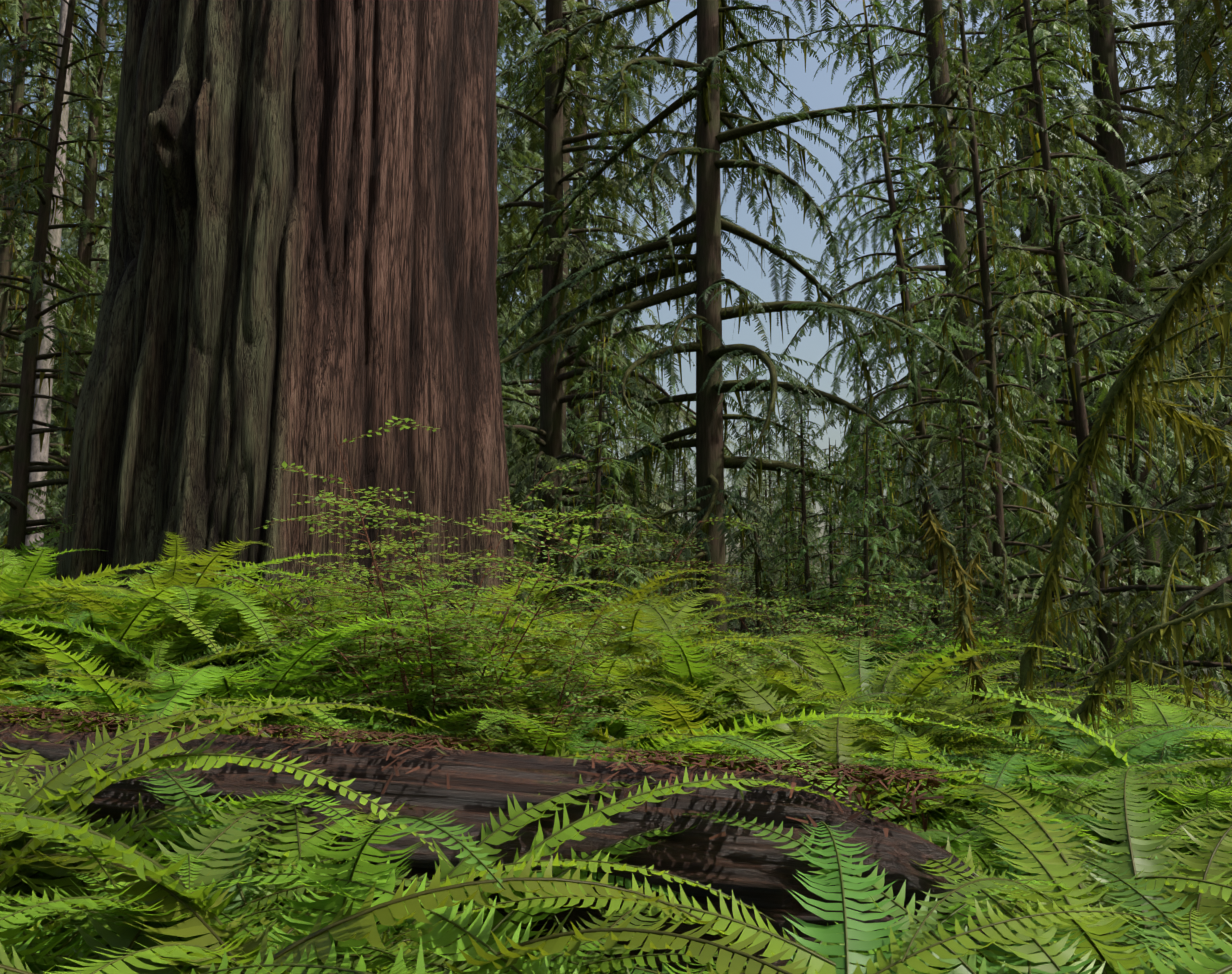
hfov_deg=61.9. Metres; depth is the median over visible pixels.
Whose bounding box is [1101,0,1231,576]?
conifer
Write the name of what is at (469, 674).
fern
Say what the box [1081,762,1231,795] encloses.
fern
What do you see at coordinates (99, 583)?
fern
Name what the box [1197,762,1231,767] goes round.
fern
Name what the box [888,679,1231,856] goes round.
fern
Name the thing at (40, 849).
fern
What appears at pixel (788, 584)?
sapling
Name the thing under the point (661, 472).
conifer
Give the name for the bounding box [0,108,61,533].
conifer
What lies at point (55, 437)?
conifer
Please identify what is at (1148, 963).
fern
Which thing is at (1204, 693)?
fern
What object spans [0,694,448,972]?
lush fern
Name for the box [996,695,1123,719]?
fern
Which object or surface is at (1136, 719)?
fern
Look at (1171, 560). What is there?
conifer
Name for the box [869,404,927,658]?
conifer
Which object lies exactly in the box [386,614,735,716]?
fern
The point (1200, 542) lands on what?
conifer
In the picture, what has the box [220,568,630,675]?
fern
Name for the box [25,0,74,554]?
alder trunk
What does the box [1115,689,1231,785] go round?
fern
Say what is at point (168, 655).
fern
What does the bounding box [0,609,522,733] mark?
fern
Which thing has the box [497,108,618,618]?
conifer
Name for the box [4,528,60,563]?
fern
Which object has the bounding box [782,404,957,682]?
sapling
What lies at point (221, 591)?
fern
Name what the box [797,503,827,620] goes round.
conifer
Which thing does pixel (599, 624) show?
fern
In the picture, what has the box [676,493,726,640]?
conifer
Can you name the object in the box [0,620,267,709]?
fern
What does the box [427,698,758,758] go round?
fern
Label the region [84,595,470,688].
fern
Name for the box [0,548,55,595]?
fern
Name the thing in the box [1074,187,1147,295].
conifer
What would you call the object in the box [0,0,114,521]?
conifer
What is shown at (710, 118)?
hemlock
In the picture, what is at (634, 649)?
fern
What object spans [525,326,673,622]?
sapling
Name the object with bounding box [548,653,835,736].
fern
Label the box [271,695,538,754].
fern
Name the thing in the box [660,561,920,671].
shrub
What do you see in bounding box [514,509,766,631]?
shrub
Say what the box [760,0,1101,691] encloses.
conifer
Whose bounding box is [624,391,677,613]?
conifer
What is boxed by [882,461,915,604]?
conifer
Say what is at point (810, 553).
conifer
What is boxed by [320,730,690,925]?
fern
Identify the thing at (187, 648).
fern
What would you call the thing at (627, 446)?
conifer
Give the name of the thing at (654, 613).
lush fern
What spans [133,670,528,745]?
fern
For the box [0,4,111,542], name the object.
conifer
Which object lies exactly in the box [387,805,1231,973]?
lush fern
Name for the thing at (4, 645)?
fern
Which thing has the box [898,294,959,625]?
conifer
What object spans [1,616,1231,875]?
ground
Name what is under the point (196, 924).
lush fern
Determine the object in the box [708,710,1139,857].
fern
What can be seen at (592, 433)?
conifer
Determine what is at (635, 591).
lush fern
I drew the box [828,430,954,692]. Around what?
sapling
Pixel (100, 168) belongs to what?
conifer
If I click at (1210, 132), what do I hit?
conifer
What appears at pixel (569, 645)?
fern
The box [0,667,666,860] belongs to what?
fern
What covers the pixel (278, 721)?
fern
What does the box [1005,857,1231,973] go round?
fern
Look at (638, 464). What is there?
conifer
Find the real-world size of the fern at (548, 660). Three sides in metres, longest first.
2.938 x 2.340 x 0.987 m
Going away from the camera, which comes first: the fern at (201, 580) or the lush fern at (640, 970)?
the lush fern at (640, 970)
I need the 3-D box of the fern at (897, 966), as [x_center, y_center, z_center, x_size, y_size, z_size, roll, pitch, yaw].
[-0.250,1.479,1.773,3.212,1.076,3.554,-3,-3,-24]
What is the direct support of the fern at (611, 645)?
on the ground at (1195, 688)
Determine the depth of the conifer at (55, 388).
19.24 m
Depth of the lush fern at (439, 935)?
2.14 m
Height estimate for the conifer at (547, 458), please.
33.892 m
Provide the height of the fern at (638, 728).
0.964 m
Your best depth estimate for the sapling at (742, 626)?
36.57 m
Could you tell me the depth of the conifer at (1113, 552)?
75.16 m
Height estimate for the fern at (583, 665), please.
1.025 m
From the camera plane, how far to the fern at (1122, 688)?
8.04 m
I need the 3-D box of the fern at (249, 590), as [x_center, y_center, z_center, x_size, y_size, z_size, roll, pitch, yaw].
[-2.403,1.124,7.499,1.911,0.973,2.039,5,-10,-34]
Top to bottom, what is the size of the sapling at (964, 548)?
4.500 m
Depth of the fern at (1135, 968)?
2.98 m
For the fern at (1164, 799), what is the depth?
5.09 m
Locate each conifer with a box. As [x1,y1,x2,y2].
[0,0,106,522]
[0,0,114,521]
[0,0,115,563]
[0,0,125,558]
[0,0,126,559]
[0,0,126,565]
[0,2,72,537]
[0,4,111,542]
[0,4,126,546]
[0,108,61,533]
[2,0,124,543]
[12,3,125,535]
[49,256,105,507]
[52,371,85,395]
[97,150,111,256]
[496,0,631,615]
[496,0,743,608]
[496,0,752,609]
[496,0,818,629]
[496,13,612,576]
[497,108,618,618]
[499,88,607,607]
[529,254,618,572]
[611,408,654,584]
[619,415,677,597]
[620,405,680,603]
[622,348,677,602]
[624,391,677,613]
[646,415,692,606]
[653,424,675,534]
[664,498,695,606]
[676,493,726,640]
[683,485,732,645]
[723,412,764,631]
[726,379,793,628]
[726,392,782,651]
[726,475,775,652]
[728,397,784,634]
[730,473,790,631]
[731,472,779,649]
[752,0,1204,676]
[754,409,823,608]
[755,404,828,619]
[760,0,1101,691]
[765,451,828,643]
[775,382,834,585]
[796,502,826,597]
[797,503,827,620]
[804,0,1231,697]
[817,440,853,611]
[823,0,1173,711]
[835,467,862,618]
[841,378,872,577]
[849,444,873,605]
[854,469,916,659]
[855,291,969,651]
[858,0,1231,682]
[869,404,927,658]
[876,94,1111,666]
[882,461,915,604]
[895,402,951,609]
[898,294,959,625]
[899,355,972,636]
[902,259,1021,647]
[923,0,1231,720]
[925,89,1122,659]
[942,0,1231,731]
[946,88,1211,668]
[950,0,1219,570]
[950,0,1231,690]
[1003,387,1045,659]
[1008,286,1125,651]
[1010,165,1183,657]
[1018,1,1231,611]
[1034,0,1231,688]
[1041,191,1123,652]
[1041,386,1130,658]
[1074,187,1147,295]
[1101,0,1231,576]
[1101,79,1231,648]
[1108,6,1230,661]
[1111,0,1231,724]
[1139,202,1225,574]
[1155,0,1231,551]
[1155,112,1231,663]
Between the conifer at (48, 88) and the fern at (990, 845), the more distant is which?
the conifer at (48, 88)
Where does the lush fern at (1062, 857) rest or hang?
on the ground at (1195, 688)
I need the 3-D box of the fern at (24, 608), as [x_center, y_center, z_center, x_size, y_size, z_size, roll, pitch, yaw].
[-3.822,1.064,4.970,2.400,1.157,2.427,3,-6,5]
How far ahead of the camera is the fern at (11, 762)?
3.15 m
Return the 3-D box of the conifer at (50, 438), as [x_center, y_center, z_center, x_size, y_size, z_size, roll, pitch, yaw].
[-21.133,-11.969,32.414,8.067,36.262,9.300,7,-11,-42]
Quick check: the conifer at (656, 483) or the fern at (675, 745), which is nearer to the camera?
the fern at (675, 745)
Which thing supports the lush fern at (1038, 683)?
on the ground at (1195, 688)
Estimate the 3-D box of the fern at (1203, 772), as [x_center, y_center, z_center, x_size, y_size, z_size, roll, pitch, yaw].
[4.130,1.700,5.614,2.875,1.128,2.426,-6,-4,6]
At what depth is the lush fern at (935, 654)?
9.54 m
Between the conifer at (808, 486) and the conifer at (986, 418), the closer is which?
the conifer at (986, 418)
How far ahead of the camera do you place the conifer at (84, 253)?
25.53 m
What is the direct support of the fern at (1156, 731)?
on the ground at (1195, 688)
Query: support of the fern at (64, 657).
on the ground at (1195, 688)
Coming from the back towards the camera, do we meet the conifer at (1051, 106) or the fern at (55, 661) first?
the conifer at (1051, 106)
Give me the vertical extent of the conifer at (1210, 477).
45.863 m
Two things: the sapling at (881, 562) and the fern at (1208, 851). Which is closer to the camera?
the fern at (1208, 851)
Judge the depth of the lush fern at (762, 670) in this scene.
7.79 m
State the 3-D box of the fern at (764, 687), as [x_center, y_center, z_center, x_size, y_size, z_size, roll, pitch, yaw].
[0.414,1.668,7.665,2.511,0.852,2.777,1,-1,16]
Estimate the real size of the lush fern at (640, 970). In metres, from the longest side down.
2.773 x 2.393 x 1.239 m
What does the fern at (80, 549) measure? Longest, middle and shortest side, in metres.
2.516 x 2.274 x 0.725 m
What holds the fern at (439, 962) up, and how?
on the ground at (1195, 688)
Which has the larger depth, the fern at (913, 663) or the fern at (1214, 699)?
the fern at (1214, 699)
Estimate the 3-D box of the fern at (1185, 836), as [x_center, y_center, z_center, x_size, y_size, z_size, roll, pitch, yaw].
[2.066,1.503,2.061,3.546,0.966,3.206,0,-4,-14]
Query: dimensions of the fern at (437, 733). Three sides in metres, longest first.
2.330 x 1.986 x 0.884 m
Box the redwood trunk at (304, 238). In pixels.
[56,0,515,666]
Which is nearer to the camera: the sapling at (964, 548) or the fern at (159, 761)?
the fern at (159, 761)
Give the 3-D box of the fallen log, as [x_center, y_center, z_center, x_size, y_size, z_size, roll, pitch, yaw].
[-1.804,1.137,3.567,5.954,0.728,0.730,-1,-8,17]
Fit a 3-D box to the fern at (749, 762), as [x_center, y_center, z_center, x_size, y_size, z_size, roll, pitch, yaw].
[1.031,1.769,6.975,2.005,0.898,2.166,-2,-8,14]
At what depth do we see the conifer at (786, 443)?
109.06 m
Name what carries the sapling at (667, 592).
on the ground at (1195, 688)
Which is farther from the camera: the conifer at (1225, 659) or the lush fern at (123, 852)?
the conifer at (1225, 659)
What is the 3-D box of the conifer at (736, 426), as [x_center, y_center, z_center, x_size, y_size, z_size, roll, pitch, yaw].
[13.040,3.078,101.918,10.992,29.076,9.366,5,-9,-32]
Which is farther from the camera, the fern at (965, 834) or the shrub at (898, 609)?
the shrub at (898, 609)
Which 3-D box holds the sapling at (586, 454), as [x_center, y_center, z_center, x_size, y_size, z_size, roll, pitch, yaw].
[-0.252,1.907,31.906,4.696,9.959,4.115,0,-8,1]
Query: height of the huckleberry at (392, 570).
1.228 m
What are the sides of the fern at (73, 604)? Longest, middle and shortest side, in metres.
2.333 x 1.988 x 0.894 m
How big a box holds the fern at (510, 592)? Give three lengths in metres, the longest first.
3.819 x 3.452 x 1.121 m
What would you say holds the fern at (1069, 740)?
on the ground at (1195, 688)
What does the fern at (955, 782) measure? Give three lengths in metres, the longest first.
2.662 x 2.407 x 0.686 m
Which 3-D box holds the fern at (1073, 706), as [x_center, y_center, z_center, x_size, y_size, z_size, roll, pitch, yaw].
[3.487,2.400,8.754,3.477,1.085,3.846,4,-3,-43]
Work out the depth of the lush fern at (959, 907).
2.58 m
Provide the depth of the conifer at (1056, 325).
31.27 m
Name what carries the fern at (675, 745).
on the ground at (1195, 688)
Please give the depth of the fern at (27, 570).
9.46 m
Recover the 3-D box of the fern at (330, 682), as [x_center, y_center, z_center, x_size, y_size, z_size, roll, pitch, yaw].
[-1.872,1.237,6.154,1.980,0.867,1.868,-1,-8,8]
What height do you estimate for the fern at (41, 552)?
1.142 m
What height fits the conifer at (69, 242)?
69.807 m
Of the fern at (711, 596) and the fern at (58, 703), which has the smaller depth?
the fern at (58, 703)
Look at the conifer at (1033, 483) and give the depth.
86.98 m
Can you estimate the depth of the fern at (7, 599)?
5.71 m
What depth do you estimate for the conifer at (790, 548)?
58.01 m
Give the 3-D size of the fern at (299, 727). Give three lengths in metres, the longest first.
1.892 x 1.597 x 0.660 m
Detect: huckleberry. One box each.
[31,502,75,565]
[195,416,638,746]
[236,528,511,727]
[337,590,664,755]
[628,620,814,734]
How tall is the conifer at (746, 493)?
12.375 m
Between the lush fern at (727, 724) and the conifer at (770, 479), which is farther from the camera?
the conifer at (770, 479)
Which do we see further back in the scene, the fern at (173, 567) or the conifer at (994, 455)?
the conifer at (994, 455)
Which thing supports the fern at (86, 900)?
on the ground at (1195, 688)
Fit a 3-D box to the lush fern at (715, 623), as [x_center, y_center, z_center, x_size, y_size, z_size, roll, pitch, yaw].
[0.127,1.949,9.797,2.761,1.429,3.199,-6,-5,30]
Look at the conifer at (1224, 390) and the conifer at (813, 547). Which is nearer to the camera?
the conifer at (1224, 390)
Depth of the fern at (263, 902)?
2.71 m
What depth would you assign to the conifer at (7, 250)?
17.77 m
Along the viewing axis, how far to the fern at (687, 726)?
5.15 m
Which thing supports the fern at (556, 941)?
on the ground at (1195, 688)
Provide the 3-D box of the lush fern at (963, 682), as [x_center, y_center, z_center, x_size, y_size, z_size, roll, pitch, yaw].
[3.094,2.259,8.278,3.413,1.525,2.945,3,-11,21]
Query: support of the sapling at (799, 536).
on the ground at (1195, 688)
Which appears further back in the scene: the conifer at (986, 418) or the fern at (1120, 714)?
the conifer at (986, 418)
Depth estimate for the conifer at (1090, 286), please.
50.95 m
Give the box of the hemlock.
[496,0,1067,651]
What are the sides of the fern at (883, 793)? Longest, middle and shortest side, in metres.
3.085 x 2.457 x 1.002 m
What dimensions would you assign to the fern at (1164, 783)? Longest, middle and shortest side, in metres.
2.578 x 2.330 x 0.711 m
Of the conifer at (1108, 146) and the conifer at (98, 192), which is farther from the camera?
the conifer at (98, 192)
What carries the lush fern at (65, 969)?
on the ground at (1195, 688)
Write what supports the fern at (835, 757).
on the ground at (1195, 688)
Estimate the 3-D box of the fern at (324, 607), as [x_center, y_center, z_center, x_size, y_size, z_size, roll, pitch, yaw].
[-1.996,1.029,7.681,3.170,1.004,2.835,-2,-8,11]
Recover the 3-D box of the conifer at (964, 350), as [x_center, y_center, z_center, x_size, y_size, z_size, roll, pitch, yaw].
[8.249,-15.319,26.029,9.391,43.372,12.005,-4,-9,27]
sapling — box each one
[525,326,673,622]
[561,398,652,615]
[577,421,645,625]
[578,405,694,612]
[644,421,693,632]
[649,416,735,644]
[724,433,788,632]
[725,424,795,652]
[737,483,820,655]
[755,378,924,663]
[762,436,849,657]
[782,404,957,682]
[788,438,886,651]
[825,416,927,655]
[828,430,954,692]
[847,426,925,668]
[903,405,1016,704]
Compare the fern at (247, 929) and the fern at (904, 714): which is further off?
the fern at (904, 714)
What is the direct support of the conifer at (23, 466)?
on the ground at (1195, 688)
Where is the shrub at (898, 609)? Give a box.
[762,581,1017,688]
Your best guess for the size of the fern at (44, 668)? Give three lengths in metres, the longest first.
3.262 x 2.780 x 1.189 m
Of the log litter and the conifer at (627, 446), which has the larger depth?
the conifer at (627, 446)
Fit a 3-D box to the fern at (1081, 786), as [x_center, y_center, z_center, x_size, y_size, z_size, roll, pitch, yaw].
[1.751,1.824,4.872,2.354,0.941,2.006,1,-3,-41]
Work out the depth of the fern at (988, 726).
6.38 m
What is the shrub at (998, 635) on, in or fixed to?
on the ground at (1195, 688)
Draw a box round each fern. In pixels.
[0,543,212,618]
[0,546,198,680]
[0,547,50,577]
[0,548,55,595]
[0,550,371,670]
[0,555,252,668]
[0,557,55,594]
[0,577,140,631]
[0,577,353,707]
[0,598,137,719]
[0,606,311,698]
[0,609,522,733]
[0,614,453,748]
[0,616,124,693]
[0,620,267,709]
[0,629,290,729]
[0,636,391,732]
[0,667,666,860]
[0,687,79,729]
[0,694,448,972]
[0,733,451,900]
[0,756,52,775]
[0,756,874,973]
[0,777,774,973]
[0,786,367,921]
[0,803,404,973]
[0,815,740,973]
[0,846,778,973]
[0,849,224,956]
[0,860,606,973]
[0,901,810,973]
[1,531,281,652]
[2,537,408,657]
[3,573,272,665]
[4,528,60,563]
[6,554,60,595]
[6,871,59,901]
[9,547,57,576]
[11,556,54,580]
[11,590,180,636]
[15,844,395,929]
[19,548,106,581]
[24,906,122,972]
[27,869,498,922]
[33,784,763,973]
[62,725,520,927]
[64,946,258,973]
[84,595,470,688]
[100,627,433,743]
[130,817,1231,973]
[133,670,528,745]
[144,594,552,691]
[147,624,451,727]
[166,569,450,671]
[175,555,556,666]
[197,600,515,697]
[200,679,594,746]
[204,898,301,956]
[211,892,467,973]
[219,649,443,692]
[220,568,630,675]
[228,620,1008,804]
[236,592,703,751]
[262,575,632,685]
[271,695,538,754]
[280,723,374,738]
[287,875,1075,973]
[306,953,457,973]
[314,655,600,738]
[317,631,669,732]
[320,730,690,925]
[353,805,379,841]
[354,653,868,757]
[360,608,601,683]
[360,623,832,739]
[385,606,680,709]
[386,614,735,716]
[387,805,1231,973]
[406,592,900,740]
[413,812,713,972]
[415,592,766,696]
[422,691,758,761]
[425,659,592,698]
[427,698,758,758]
[431,689,932,797]
[438,654,584,691]
[450,569,786,646]
[453,619,608,694]
[510,612,708,655]
[525,625,972,769]
[526,682,853,776]
[531,646,794,744]
[544,728,798,775]
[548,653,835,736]
[549,954,674,973]
[558,651,1004,818]
[558,654,808,744]
[590,608,781,660]
[621,630,900,721]
[621,686,1125,807]
[622,650,1175,863]
[635,631,1139,791]
[641,683,919,814]
[644,957,746,973]
[700,625,1067,704]
[708,659,967,704]
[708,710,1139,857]
[722,694,876,779]
[747,705,1040,849]
[766,728,977,783]
[768,760,1216,943]
[773,698,1231,870]
[799,664,1199,743]
[806,699,1039,874]
[808,781,1017,865]
[821,660,1134,721]
[826,676,1150,809]
[839,898,1170,973]
[845,721,1224,824]
[853,762,1095,874]
[863,683,1206,802]
[864,764,1231,973]
[877,704,1231,878]
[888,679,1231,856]
[888,768,1231,934]
[890,808,1116,929]
[903,728,1220,851]
[903,906,1101,973]
[908,702,1231,783]
[910,721,1230,808]
[913,807,1187,902]
[938,709,1230,743]
[939,720,1113,766]
[940,843,1231,963]
[947,684,1050,754]
[949,807,1231,971]
[977,938,1172,970]
[979,833,1231,961]
[981,719,1231,817]
[986,903,1208,970]
[994,692,1225,822]
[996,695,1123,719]
[998,676,1231,797]
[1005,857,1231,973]
[1028,774,1231,933]
[1033,860,1231,933]
[1049,697,1125,718]
[1053,734,1226,815]
[1056,772,1231,874]
[1065,692,1231,878]
[1068,858,1231,969]
[1070,681,1203,808]
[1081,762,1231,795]
[1107,721,1203,747]
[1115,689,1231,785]
[1131,745,1231,803]
[1136,715,1212,730]
[1151,944,1231,972]
[1154,688,1228,700]
[1182,827,1231,874]
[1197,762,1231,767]
[1212,695,1230,710]
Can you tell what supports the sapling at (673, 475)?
on the ground at (1195, 688)
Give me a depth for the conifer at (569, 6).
46.06 m
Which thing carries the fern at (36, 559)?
on the ground at (1195, 688)
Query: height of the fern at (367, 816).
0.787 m
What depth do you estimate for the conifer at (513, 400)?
31.89 m
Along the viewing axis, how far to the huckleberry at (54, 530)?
8.92 m
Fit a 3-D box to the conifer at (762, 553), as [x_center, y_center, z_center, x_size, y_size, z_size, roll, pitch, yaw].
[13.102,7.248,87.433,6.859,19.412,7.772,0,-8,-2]
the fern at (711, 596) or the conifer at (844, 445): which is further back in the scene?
the conifer at (844, 445)
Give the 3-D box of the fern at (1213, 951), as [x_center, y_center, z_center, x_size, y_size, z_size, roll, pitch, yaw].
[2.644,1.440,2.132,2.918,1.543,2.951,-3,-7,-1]
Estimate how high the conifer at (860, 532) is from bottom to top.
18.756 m
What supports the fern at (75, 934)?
on the ground at (1195, 688)
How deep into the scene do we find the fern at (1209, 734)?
5.84 m
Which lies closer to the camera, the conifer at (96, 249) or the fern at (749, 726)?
the fern at (749, 726)
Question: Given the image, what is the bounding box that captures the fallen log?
[0,723,1011,973]
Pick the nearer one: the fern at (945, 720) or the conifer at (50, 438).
the fern at (945, 720)
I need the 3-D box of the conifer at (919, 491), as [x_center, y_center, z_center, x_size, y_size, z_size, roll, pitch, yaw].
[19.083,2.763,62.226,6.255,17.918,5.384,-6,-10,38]
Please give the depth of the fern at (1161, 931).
2.80 m
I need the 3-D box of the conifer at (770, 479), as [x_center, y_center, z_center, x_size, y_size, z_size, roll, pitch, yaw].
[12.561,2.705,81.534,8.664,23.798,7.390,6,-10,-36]
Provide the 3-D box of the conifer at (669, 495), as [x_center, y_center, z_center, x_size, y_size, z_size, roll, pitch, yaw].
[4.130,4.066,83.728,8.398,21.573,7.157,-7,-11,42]
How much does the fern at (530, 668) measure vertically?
1.456 m
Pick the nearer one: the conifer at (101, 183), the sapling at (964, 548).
the sapling at (964, 548)
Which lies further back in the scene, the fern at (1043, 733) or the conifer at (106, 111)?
the conifer at (106, 111)
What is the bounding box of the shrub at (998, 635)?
[790,598,1066,712]
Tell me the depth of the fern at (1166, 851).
3.75 m
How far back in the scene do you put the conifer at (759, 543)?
61.13 m
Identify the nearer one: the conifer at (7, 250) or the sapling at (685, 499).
the conifer at (7, 250)
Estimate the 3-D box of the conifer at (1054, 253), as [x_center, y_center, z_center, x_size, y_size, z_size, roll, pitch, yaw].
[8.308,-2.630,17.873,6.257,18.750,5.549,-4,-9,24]
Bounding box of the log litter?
[0,705,947,847]
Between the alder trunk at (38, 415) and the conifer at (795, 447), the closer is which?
the alder trunk at (38, 415)
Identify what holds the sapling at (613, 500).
on the ground at (1195, 688)
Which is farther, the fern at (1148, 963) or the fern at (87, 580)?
the fern at (87, 580)
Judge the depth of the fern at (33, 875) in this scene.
2.92 m
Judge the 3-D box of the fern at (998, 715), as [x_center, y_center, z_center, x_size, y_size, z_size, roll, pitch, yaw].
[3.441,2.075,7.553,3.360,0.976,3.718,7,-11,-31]
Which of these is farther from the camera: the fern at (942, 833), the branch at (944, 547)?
the branch at (944, 547)
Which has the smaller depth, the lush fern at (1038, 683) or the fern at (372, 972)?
the fern at (372, 972)
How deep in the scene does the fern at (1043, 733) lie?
6.44 m
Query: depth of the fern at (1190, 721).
9.14 m
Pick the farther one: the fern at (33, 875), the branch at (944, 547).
the branch at (944, 547)
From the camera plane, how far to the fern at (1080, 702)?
7.30 m
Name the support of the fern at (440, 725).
on the ground at (1195, 688)
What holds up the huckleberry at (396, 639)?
on the ground at (1195, 688)
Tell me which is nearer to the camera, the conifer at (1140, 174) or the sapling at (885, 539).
the sapling at (885, 539)
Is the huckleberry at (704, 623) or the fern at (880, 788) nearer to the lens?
the fern at (880, 788)
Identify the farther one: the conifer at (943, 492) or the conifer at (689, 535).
the conifer at (689, 535)
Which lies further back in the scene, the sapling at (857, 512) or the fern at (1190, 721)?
the sapling at (857, 512)
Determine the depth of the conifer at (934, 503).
58.40 m
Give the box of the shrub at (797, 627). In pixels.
[722,592,959,704]
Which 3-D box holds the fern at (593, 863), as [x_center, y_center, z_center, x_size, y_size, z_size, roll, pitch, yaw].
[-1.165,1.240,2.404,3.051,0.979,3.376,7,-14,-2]
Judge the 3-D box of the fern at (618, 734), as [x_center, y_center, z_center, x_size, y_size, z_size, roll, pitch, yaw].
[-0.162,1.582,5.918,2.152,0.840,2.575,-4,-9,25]
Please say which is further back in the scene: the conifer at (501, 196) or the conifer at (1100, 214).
the conifer at (1100, 214)
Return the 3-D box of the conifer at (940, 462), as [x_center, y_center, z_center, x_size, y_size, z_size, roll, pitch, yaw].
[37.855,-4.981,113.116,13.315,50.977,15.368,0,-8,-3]
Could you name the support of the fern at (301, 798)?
on the ground at (1195, 688)
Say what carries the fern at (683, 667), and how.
on the ground at (1195, 688)
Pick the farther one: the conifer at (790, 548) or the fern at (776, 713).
the conifer at (790, 548)
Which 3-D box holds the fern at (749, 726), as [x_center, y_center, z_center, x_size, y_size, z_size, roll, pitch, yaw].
[0.004,1.387,5.443,3.854,1.064,3.484,3,-13,19]
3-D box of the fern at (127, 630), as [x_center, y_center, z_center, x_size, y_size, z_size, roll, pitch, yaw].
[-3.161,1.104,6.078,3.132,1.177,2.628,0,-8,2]
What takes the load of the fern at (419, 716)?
on the ground at (1195, 688)
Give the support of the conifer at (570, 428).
on the ground at (1195, 688)
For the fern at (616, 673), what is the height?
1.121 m
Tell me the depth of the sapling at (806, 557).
13.03 m
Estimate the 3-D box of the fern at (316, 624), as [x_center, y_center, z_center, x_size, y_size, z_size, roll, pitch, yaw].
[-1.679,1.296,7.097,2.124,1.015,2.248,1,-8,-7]
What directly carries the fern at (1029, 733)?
on the ground at (1195, 688)
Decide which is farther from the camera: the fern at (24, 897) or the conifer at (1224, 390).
the conifer at (1224, 390)
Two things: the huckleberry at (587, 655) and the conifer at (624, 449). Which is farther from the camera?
the conifer at (624, 449)
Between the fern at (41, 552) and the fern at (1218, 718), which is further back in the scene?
the fern at (41, 552)
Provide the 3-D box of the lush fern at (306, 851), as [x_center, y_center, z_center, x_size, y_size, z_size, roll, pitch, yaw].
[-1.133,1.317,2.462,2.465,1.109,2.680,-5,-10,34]
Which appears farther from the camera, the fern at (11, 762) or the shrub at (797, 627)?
the shrub at (797, 627)
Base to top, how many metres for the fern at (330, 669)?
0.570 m
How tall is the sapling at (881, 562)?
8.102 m
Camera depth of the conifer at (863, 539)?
46.55 m
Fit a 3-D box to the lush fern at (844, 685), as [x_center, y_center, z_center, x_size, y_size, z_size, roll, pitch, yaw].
[1.791,1.811,7.248,3.486,1.593,3.231,1,-8,-5]
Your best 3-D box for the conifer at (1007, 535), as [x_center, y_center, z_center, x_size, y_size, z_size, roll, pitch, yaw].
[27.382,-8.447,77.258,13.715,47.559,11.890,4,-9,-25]
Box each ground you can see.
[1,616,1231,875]
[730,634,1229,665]
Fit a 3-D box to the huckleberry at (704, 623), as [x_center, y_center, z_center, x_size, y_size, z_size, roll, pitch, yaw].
[0.687,1.396,6.893,1.356,0.983,1.313,4,-9,-26]
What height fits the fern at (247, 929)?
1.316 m
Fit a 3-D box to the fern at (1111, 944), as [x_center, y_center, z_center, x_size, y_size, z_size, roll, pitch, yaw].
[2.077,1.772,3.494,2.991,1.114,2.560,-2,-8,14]
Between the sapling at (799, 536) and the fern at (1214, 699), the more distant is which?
the sapling at (799, 536)
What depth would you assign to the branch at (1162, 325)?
5.93 m
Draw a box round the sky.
[0,0,1231,616]
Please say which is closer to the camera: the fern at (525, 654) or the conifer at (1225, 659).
the fern at (525, 654)
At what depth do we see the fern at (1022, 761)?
5.20 m
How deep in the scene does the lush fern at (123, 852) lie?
2.42 m
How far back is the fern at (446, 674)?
7.45 m
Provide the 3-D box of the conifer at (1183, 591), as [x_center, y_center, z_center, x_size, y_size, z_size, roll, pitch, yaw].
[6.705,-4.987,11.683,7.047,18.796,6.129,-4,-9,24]
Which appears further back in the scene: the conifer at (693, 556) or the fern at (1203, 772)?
the conifer at (693, 556)
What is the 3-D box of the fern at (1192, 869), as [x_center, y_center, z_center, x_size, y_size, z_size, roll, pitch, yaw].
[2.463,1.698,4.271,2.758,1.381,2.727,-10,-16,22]
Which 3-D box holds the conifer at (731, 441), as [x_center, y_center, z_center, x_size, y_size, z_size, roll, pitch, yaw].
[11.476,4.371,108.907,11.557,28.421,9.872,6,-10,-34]
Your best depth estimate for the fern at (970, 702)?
8.19 m
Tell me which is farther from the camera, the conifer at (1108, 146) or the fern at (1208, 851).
the conifer at (1108, 146)
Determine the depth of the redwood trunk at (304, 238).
8.83 m
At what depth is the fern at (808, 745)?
5.50 m
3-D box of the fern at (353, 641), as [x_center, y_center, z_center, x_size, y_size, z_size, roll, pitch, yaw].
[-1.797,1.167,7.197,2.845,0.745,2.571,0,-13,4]

